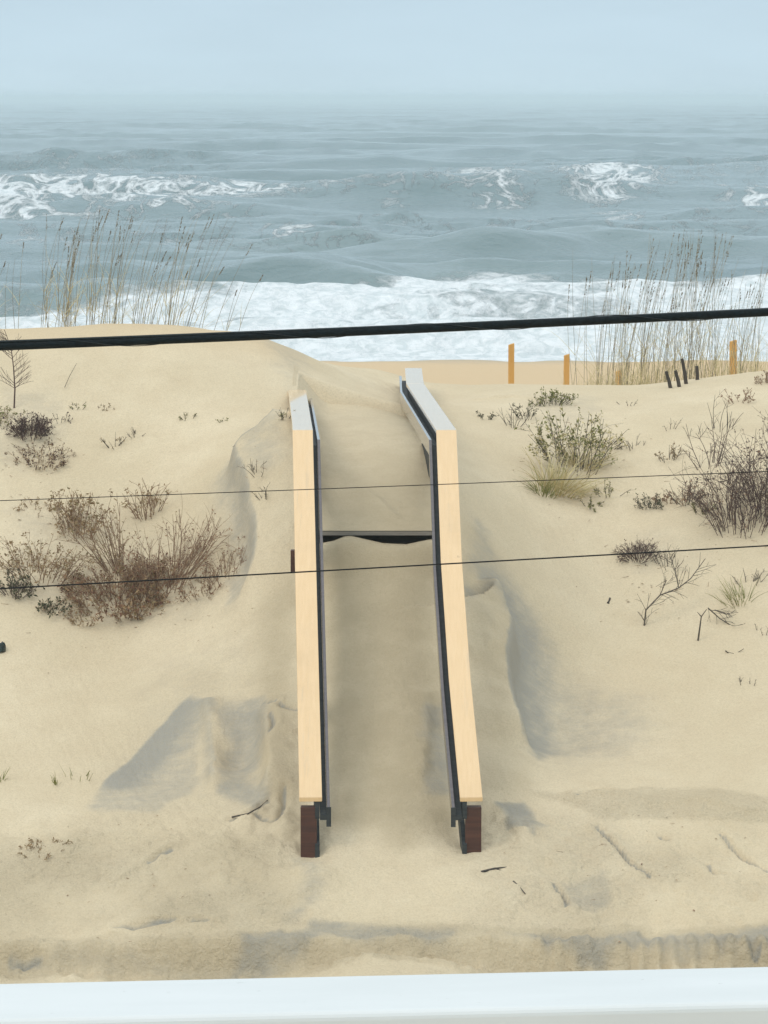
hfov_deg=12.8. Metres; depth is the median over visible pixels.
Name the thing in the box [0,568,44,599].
dry shrub
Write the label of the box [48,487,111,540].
dry shrub
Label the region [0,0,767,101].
sky
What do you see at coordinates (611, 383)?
beach grass
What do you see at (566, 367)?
fence post
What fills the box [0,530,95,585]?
brown shrub
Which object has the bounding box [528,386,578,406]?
green shrub
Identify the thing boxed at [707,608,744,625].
dead branch
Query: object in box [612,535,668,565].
dead shrub
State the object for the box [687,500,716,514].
weed
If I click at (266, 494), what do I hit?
weed
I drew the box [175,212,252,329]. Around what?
sea oats
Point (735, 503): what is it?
dead shrub
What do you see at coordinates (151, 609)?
weed
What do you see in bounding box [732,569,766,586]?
weed
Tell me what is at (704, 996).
deck railing
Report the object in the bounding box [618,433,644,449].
weed
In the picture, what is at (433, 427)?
beach walkway
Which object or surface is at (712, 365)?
beach grass
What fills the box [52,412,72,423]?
weed
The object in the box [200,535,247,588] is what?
weed
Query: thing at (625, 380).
beach grass
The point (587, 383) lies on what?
sea oats
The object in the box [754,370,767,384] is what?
weed
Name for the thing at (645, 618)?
dead branch
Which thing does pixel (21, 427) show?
dark bush
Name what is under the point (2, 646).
dark scrap
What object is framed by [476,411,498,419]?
weed
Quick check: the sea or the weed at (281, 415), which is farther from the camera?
the sea
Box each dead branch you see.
[636,545,711,625]
[697,609,706,640]
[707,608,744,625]
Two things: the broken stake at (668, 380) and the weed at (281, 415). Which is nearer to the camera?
the weed at (281, 415)
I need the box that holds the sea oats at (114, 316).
[86,210,170,323]
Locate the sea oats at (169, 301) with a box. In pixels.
[106,216,210,324]
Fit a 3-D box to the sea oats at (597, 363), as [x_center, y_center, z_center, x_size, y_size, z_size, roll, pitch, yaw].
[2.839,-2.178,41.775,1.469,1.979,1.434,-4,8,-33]
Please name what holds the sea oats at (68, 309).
on the ground sand
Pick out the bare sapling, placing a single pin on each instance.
(14, 376)
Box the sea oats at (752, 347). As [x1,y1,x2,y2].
[721,263,767,372]
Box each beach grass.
[510,435,629,498]
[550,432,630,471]
[557,371,617,384]
[588,367,637,384]
[605,355,652,384]
[618,353,687,384]
[678,344,744,377]
[705,576,765,608]
[725,345,767,374]
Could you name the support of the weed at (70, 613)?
on the ground sand
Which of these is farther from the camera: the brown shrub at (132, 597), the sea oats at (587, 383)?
the sea oats at (587, 383)
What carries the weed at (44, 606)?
on the ground sand
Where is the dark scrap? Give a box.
[0,641,5,651]
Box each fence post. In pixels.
[508,343,513,383]
[563,354,569,384]
[729,340,736,374]
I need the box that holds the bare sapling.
[0,328,30,407]
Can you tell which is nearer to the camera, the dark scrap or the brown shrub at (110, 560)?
the dark scrap
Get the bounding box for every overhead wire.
[0,471,767,500]
[0,545,767,588]
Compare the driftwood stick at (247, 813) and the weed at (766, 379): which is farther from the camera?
the weed at (766, 379)
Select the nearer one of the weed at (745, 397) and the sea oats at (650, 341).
the weed at (745, 397)
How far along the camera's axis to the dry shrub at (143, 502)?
34.11 m
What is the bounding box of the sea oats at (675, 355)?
[598,230,723,382]
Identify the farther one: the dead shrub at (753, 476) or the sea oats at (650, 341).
the sea oats at (650, 341)
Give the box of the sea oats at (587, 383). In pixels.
[547,264,610,384]
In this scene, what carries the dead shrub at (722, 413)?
on the ground sand
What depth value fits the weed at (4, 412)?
35.53 m
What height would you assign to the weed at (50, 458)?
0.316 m
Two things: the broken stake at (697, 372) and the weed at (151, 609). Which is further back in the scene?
the broken stake at (697, 372)
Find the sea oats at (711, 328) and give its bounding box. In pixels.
[658,228,739,378]
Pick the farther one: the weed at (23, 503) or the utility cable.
the weed at (23, 503)
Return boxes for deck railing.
[0,967,767,1023]
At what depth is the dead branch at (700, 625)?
32.56 m
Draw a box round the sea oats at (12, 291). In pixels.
[0,234,23,328]
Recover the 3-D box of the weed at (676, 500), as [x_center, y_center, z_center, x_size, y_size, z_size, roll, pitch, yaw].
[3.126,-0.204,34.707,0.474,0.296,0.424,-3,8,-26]
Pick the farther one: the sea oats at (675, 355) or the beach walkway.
the sea oats at (675, 355)
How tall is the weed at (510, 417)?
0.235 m
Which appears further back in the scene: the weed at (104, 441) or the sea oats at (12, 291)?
the sea oats at (12, 291)
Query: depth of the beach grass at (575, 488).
34.88 m
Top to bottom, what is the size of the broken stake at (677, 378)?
0.237 m
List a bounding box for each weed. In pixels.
[0,406,24,425]
[4,437,75,469]
[13,496,59,516]
[18,835,72,859]
[35,596,71,617]
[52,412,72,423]
[63,606,95,626]
[99,433,126,448]
[127,602,164,618]
[173,562,228,601]
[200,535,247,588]
[238,459,266,476]
[252,483,269,499]
[277,407,290,419]
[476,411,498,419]
[496,408,529,427]
[509,403,536,419]
[580,494,604,511]
[588,430,627,450]
[593,478,630,496]
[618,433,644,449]
[633,492,663,509]
[650,493,672,503]
[650,545,683,569]
[654,443,686,462]
[662,477,706,504]
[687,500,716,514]
[719,387,754,403]
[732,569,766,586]
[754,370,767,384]
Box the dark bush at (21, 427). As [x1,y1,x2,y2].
[1,412,55,441]
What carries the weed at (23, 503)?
on the ground sand
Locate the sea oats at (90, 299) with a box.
[54,209,141,326]
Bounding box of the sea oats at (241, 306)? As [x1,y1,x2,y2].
[222,275,262,329]
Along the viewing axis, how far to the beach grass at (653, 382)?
41.30 m
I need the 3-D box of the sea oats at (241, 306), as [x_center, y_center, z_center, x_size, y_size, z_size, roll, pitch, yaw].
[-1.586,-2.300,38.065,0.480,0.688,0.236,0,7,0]
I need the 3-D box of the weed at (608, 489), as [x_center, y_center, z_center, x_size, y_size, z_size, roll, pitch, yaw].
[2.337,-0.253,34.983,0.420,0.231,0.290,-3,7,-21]
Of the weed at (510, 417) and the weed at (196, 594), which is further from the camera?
the weed at (510, 417)
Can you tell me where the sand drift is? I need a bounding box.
[293,365,430,530]
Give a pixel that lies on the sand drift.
(366, 446)
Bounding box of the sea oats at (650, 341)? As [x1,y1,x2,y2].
[592,233,699,384]
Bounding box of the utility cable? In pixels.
[0,308,767,350]
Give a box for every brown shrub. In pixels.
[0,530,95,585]
[54,546,190,621]
[55,489,135,575]
[104,495,235,601]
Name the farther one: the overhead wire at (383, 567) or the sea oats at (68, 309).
the sea oats at (68, 309)
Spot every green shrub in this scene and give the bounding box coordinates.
[514,407,629,477]
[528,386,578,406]
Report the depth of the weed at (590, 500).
34.65 m
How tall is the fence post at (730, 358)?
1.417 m
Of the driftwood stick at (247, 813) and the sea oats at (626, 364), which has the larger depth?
the sea oats at (626, 364)
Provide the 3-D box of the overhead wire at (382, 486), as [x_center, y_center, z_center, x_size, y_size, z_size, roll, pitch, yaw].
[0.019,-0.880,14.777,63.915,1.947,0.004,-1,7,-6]
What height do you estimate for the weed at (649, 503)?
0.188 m
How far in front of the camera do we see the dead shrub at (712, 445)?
35.34 m
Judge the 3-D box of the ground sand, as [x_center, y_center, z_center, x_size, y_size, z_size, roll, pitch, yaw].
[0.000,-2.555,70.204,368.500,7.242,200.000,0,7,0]
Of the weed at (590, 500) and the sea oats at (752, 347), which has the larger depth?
the sea oats at (752, 347)
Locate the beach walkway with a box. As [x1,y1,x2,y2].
[288,368,482,857]
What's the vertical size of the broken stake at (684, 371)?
0.342 m
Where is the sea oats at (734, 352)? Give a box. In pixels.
[681,267,766,378]
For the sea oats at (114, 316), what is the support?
on the ground sand
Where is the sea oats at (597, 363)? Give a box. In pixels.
[571,255,678,384]
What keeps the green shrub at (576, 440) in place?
on the ground sand
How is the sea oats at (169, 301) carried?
on the ground sand
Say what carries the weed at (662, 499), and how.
on the ground sand
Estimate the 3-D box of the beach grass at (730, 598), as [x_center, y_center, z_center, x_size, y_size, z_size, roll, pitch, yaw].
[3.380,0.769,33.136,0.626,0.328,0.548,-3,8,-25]
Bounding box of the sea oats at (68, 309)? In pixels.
[28,214,96,327]
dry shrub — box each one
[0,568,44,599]
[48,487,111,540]
[121,478,177,521]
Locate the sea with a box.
[0,101,767,361]
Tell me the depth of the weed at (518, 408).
37.02 m
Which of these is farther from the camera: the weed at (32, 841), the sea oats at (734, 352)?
the sea oats at (734, 352)
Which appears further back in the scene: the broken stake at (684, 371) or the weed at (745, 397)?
the broken stake at (684, 371)
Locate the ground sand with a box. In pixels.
[0,324,767,983]
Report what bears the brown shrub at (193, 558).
on the ground sand
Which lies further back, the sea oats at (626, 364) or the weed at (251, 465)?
the sea oats at (626, 364)
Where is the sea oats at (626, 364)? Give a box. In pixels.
[599,247,684,384]
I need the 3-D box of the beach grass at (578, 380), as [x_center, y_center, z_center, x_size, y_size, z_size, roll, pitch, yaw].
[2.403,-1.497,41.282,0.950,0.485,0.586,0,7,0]
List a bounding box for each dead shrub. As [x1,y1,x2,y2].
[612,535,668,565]
[669,435,767,537]
[680,415,740,469]
[694,412,767,517]
[707,389,743,429]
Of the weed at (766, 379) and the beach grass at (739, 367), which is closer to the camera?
the weed at (766, 379)
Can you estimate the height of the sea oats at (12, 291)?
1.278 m
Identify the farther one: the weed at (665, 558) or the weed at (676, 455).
the weed at (676, 455)
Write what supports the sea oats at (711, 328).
on the ground sand
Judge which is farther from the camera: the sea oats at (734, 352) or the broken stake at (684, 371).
the sea oats at (734, 352)
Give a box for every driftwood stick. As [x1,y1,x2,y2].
[232,800,267,817]
[481,867,504,871]
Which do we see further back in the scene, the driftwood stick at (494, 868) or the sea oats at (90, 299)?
the sea oats at (90, 299)
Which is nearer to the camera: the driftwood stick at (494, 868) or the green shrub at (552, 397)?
the driftwood stick at (494, 868)
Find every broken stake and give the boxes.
[665,371,671,387]
[674,370,680,386]
[681,358,687,383]
[695,366,698,379]
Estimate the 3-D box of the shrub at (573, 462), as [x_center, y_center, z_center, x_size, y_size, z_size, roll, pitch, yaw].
[2.111,-0.655,35.583,1.012,0.460,0.856,0,7,0]
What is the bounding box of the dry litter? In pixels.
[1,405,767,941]
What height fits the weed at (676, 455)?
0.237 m
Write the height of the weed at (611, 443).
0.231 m
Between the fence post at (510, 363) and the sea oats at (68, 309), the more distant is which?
the fence post at (510, 363)

